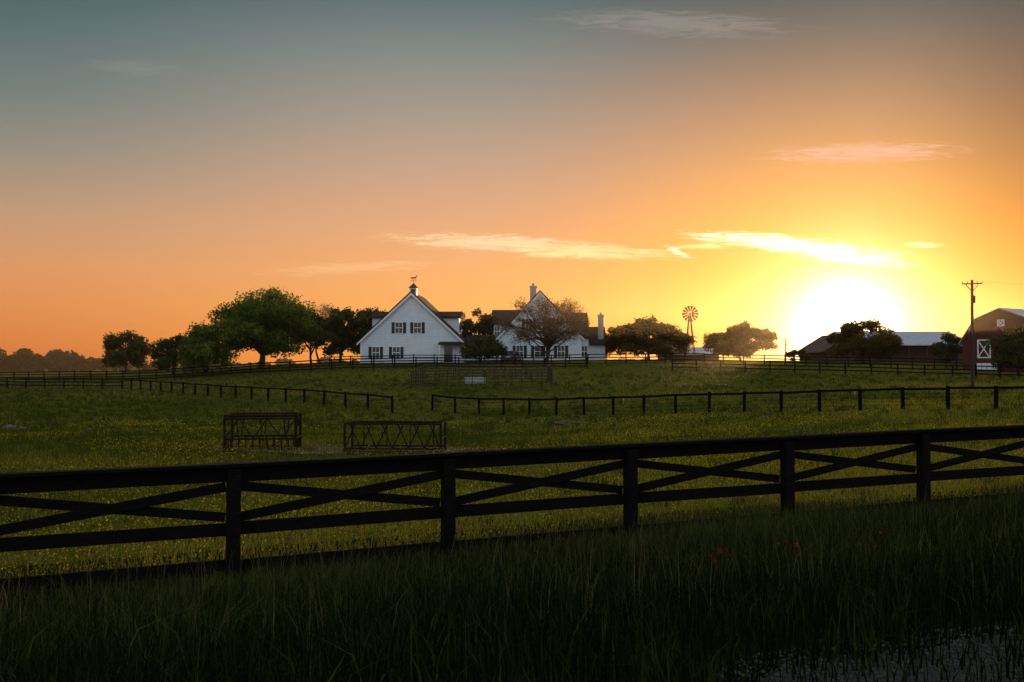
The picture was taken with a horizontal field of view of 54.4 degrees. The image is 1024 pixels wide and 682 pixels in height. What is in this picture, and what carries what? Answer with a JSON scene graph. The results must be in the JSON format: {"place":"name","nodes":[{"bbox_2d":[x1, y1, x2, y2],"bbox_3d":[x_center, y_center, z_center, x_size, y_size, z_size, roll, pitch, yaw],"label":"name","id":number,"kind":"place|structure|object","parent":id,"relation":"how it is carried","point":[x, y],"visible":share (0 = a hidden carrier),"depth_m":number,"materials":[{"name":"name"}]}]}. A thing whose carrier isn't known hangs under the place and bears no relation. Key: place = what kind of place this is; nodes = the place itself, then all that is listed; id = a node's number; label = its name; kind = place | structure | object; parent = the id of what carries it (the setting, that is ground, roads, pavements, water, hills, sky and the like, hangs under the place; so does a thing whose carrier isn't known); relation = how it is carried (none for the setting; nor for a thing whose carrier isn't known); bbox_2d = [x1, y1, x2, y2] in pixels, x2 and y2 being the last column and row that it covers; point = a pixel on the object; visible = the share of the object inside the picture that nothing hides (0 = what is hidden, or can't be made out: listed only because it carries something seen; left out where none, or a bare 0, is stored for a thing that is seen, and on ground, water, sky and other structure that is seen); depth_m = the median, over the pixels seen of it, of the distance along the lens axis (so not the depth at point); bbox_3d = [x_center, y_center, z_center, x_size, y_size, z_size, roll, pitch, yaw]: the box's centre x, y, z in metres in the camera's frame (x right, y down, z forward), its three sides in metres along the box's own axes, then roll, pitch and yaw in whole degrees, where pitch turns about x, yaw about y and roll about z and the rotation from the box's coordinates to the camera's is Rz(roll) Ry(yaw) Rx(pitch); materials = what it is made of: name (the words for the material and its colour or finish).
{"place":"outdoors","nodes":[
{"label":"outdoors","id":0,"kind":"place"},
{"bbox_2d":[0,359,1023,578],"bbox_3d":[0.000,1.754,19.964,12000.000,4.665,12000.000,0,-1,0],"label":"ground","id":1,"kind":"structure","parent":0,"point":[491,416],"depth_m":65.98,"materials":[{"name":"green plant"}]},
{"bbox_2d":[3,424,16,428],"bbox_3d":[-26.213,4.544,51.943,0.794,0.415,0.647,0,-1,0],"label":"rock","id":2,"kind":"object","parent":1,"relation":"on","point":[9,425],"visible":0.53,"depth_m":51.72,"materials":[{"name":"grey stone"}]},
{"bbox_2d":[0,377,122,388],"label":"board fence","id":3,"kind":"object","parent":1,"relation":"on","point":[45,382],"visible":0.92,"depth_m":116.23,"materials":[{"name":"black paint"}]},
{"bbox_2d":[100,330,151,372],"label":"cedar tree","id":4,"kind":"object","parent":1,"relation":"on","point":[136,350],"visible":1,"depth_m":149.31,"materials":[{"name":"green plant"}]},
{"bbox_2d":[149,333,184,375],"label":"oak tree","id":5,"kind":"object","parent":1,"relation":"on","point":[166,357],"visible":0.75,"depth_m":129.64,"materials":[{"name":"green plant"}]},
{"bbox_2d":[177,320,240,374],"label":"oak tree","id":6,"kind":"object","parent":1,"relation":"on","point":[197,347],"visible":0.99,"depth_m":126.41,"materials":[{"name":"green plant"}]},
{"bbox_2d":[121,379,393,412],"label":"paddock fence","id":7,"kind":"object","parent":1,"relation":"on","point":[304,390],"visible":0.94,"depth_m":85.30,"materials":[{"name":"black paint"}]},
{"bbox_2d":[200,286,322,369],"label":"oak tree","id":8,"kind":"object","parent":1,"relation":"on","point":[272,321],"visible":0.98,"depth_m":127.63,"materials":[{"name":"green plant"}]},
{"bbox_2d":[0,357,587,380],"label":"board fence","id":9,"kind":"object","parent":1,"relation":"on","point":[270,368],"visible":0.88,"depth_m":120.81,"materials":[{"name":"black paint"}]},
{"bbox_2d":[297,310,335,364],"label":"oak tree","id":10,"kind":"object","parent":1,"relation":"on","point":[325,335],"visible":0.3,"depth_m":136.81,"materials":[{"name":"green plant"}]},
{"bbox_2d":[0,347,646,371],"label":"distant tree line","id":11,"kind":"object","parent":1,"relation":"on","point":[24,360],"visible":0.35,"depth_m":379.36,"materials":[{"name":"green plant"}]},
{"bbox_2d":[314,302,341,361],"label":"bare tree","id":12,"kind":"object","parent":1,"relation":"on","point":[328,313],"visible":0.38,"depth_m":140.67,"materials":[{"name":"brown plant"}]},
{"bbox_2d":[322,306,361,361],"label":"pecan tree","id":13,"kind":"object","parent":1,"relation":"on","point":[344,333],"visible":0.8,"depth_m":144.38,"materials":[{"name":"green plant"}]},
{"bbox_2d":[203,444,507,453],"bbox_3d":[-5.900,3.724,34.469,11.533,0.105,5.246,0,-1,0],"label":"bare soil patch","id":14,"kind":"object","parent":1,"relation":"on","point":[341,450],"visible":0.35,"depth_m":34.16,"materials":[{"name":"brown soil"}]},
{"bbox_2d":[223,412,301,450],"bbox_3d":[-8.550,3.114,34.235,2.437,1.233,1.587,0,-1,-6],"label":"hay feeder","id":15,"kind":"object","parent":14,"relation":"on","point":[296,438],"visible":0.91,"depth_m":33.57,"materials":[{"name":"brown metal"}]},
{"bbox_2d":[343,421,445,452],"bbox_3d":[-3.920,3.228,33.532,3.287,1.015,1.287,0,-1,3],"label":"hay feeder","id":16,"kind":"object","parent":14,"relation":"on","point":[352,424],"visible":0.88,"depth_m":32.97,"materials":[{"name":"brown metal"}]},
{"bbox_2d":[346,307,385,355],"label":"pecan tree","id":17,"kind":"object","parent":1,"relation":"on","point":[363,315],"visible":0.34,"depth_m":146.25,"materials":[{"name":"green plant"}]},
{"bbox_2d":[357,275,497,362],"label":"white farmhouse","id":18,"kind":"object","parent":1,"relation":"on","point":[412,322],"visible":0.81,"depth_m":138.08,"materials":[{"name":"white wood"}]},
{"bbox_2d":[372,322,461,361],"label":"windows and door","id":19,"kind":"structure","parent":18,"relation":"in","point":[448,350],"depth_m":138.03,"materials":[{"name":"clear glass"}]},
{"bbox_2d":[329,354,588,364],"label":"board fence","id":20,"kind":"object","parent":1,"relation":"on","point":[434,355],"visible":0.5,"depth_m":131.12,"materials":[{"name":"black paint"}]},
{"bbox_2d":[462,312,476,336],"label":"cedar tree","id":21,"kind":"object","parent":1,"relation":"on","point":[467,323],"visible":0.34,"depth_m":148.95,"materials":[{"name":"green plant"}]},
{"bbox_2d":[465,377,483,383],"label":"water trough","id":22,"kind":"object","parent":1,"relation":"on","point":[468,380],"visible":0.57,"depth_m":96.96,"materials":[{"name":"silver metal"}]},
{"bbox_2d":[464,308,497,337],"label":"cedar tree","id":23,"kind":"object","parent":1,"relation":"on","point":[483,325],"visible":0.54,"depth_m":146.38,"materials":[{"name":"green plant"}]},
{"bbox_2d":[411,364,552,386],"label":"cattle pen","id":24,"kind":"object","parent":1,"relation":"on","point":[549,372],"visible":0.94,"depth_m":95.82,"materials":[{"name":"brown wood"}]},
{"bbox_2d":[459,332,507,362],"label":"plum shrub","id":25,"kind":"object","parent":1,"relation":"on","point":[486,346],"visible":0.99,"depth_m":131.56,"materials":[{"name":"green plant"}]},
{"bbox_2d":[501,351,520,362],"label":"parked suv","id":26,"kind":"object","parent":1,"relation":"on","point":[512,353],"visible":0.5,"depth_m":132.45,"materials":[{"name":"black paint"}]},
{"bbox_2d":[0,425,1023,592],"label":"crossbuck fence","id":27,"kind":"object","parent":1,"relation":"on","point":[236,477],"visible":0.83,"depth_m":14.04,"materials":[{"name":"black paint"}]},
{"bbox_2d":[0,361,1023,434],"bbox_3d":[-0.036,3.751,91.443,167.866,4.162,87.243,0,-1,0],"label":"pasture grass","id":28,"kind":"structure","parent":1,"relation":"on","point":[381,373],"depth_m":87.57,"materials":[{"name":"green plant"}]},
{"bbox_2d":[0,477,1023,681],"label":"grass verge","id":29,"kind":"object","parent":1,"relation":"on","point":[374,544],"depth_m":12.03,"materials":[{"name":"green plant"}]},
{"bbox_2d":[708,531,881,562],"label":"red wildflowers","id":30,"kind":"object","parent":29,"relation":"on","point":[721,550],"visible":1,"depth_m":7.94,"materials":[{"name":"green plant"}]},
{"bbox_2d":[0,399,1023,577],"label":"buttercup flowers","id":31,"kind":"object","parent":1,"relation":"on","point":[103,498],"visible":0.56,"depth_m":27.09,"materials":[{"name":"yellow plant"}]},
{"bbox_2d":[494,294,591,362],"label":"flowering tree","id":32,"kind":"object","parent":1,"relation":"on","point":[552,333],"visible":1,"depth_m":130.00,"materials":[{"name":"brown plant"}]},
{"bbox_2d":[494,295,604,359],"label":"walls","id":33,"kind":"structure","parent":1,"relation":"on","point":[575,348],"depth_m":142.05,"materials":[{"name":"white wood"}]},
{"bbox_2d":[494,319,586,356],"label":"windows","id":34,"kind":"structure","parent":33,"relation":"attached to","point":[520,348],"depth_m":141.99,"materials":[{"name":"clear glass"}]},
{"bbox_2d":[494,292,587,359],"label":"trim","id":35,"kind":"structure","parent":33,"relation":"attached to","point":[581,337],"depth_m":141.95,"materials":[{"name":"white wood"}]},
{"bbox_2d":[513,319,567,356],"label":"shutters","id":36,"kind":"object","parent":35,"relation":"attached to","point":[532,350],"visible":0.32,"depth_m":141.95,"materials":[{"name":"black wood"}]},
{"bbox_2d":[491,290,606,344],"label":"roof","id":37,"kind":"structure","parent":33,"relation":"on","point":[591,334],"depth_m":146.49,"materials":[{"name":"grey"}]},
{"bbox_2d":[529,283,603,338],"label":"chimneys","id":38,"kind":"object","parent":33,"relation":"on","point":[600,316],"visible":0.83,"depth_m":146.27,"materials":[{"name":"brick"}]},
{"bbox_2d":[550,420,588,424],"bbox_3d":[3.253,4.741,57.023,2.065,0.473,1.554,1,-2,-36],"label":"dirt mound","id":39,"kind":"object","parent":1,"relation":"on","point":[564,422],"visible":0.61,"depth_m":56.45,"materials":[{"name":"brown soil"}]},
{"bbox_2d":[559,299,587,312],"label":"bare tree","id":40,"kind":"object","parent":1,"relation":"on","point":[576,307],"visible":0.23,"depth_m":159.80,"materials":[{"name":"brown plant"}]},
{"bbox_2d":[605,333,615,356],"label":"plum shrub","id":41,"kind":"object","parent":1,"relation":"on","point":[609,349],"visible":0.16,"depth_m":147.90,"materials":[{"name":"green plant"}]},
{"bbox_2d":[604,315,696,359],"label":"mesquite tree","id":42,"kind":"object","parent":1,"relation":"on","point":[634,337],"visible":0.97,"depth_m":141.78,"materials":[{"name":"green plant"}]},
{"bbox_2d":[655,347,718,359],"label":"metal outbuilding","id":43,"kind":"structure","parent":1,"relation":"on","point":[699,349],"depth_m":164.99,"materials":[{"name":"grey metal"}]},
{"bbox_2d":[682,306,697,358],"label":"farm windmill","id":44,"kind":"object","parent":1,"relation":"on","point":[690,320],"visible":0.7,"depth_m":149.69,"materials":[{"name":"metal"}]},
{"bbox_2d":[431,386,1023,415],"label":"paddock fence","id":45,"kind":"object","parent":1,"relation":"on","point":[902,395],"visible":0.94,"depth_m":58.06,"materials":[{"name":"black paint"}]},
{"bbox_2d":[702,320,778,359],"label":"mesquite tree","id":46,"kind":"object","parent":1,"relation":"on","point":[737,339],"visible":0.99,"depth_m":147.75,"materials":[{"name":"green plant"}]},
{"bbox_2d":[585,353,962,368],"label":"board fence","id":47,"kind":"object","parent":1,"relation":"on","point":[764,358],"visible":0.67,"depth_m":129.11,"materials":[{"name":"black paint"}]},
{"bbox_2d":[784,348,811,360],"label":"plum shrub","id":48,"kind":"object","parent":1,"relation":"on","point":[801,352],"visible":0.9,"depth_m":145.44,"materials":[{"name":"green plant"}]},
{"bbox_2d":[671,359,1023,377],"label":"board fence","id":49,"kind":"object","parent":1,"relation":"on","point":[845,366],"visible":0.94,"depth_m":108.46,"materials":[{"name":"black paint"}]},
{"bbox_2d":[825,317,903,362],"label":"mesquite tree","id":50,"kind":"object","parent":1,"relation":"on","point":[848,339],"visible":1,"depth_m":138.22,"materials":[{"name":"green plant"}]},
{"bbox_2d":[797,332,962,363],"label":"livestock shed","id":51,"kind":"structure","parent":1,"relation":"on","point":[916,344],"depth_m":152.00,"materials":[{"name":"red wood"}]},
{"bbox_2d":[931,331,962,367],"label":"cedar tree","id":52,"kind":"object","parent":1,"relation":"on","point":[953,351],"visible":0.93,"depth_m":126.67,"materials":[{"name":"green plant"}]},
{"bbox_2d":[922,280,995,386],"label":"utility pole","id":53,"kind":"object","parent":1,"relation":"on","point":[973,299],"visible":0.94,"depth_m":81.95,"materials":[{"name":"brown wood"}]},
{"bbox_2d":[958,308,1023,372],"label":"gambrel barn","id":54,"kind":"structure","parent":1,"relation":"on","point":[995,321],"depth_m":117.33,"materials":[{"name":"red wood"}]},
{"bbox_2d":[985,325,1023,376],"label":"mesquite tree","id":55,"kind":"object","parent":1,"relation":"on","point":[1010,352],"visible":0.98,"depth_m":103.21,"materials":[{"name":"green plant"}]},
{"bbox_2d":[0,0,1023,364],"label":"sky","id":56,"kind":"structure","parent":0,"point":[798,170],"materials":[{"name":"orange"}]},
{"bbox_2d":[710,625,1023,681],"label":"gravel road","id":57,"kind":"structure","parent":0,"point":[935,675],"depth_m":5.01,"materials":[{"name":"grey gravel"}]}
]}

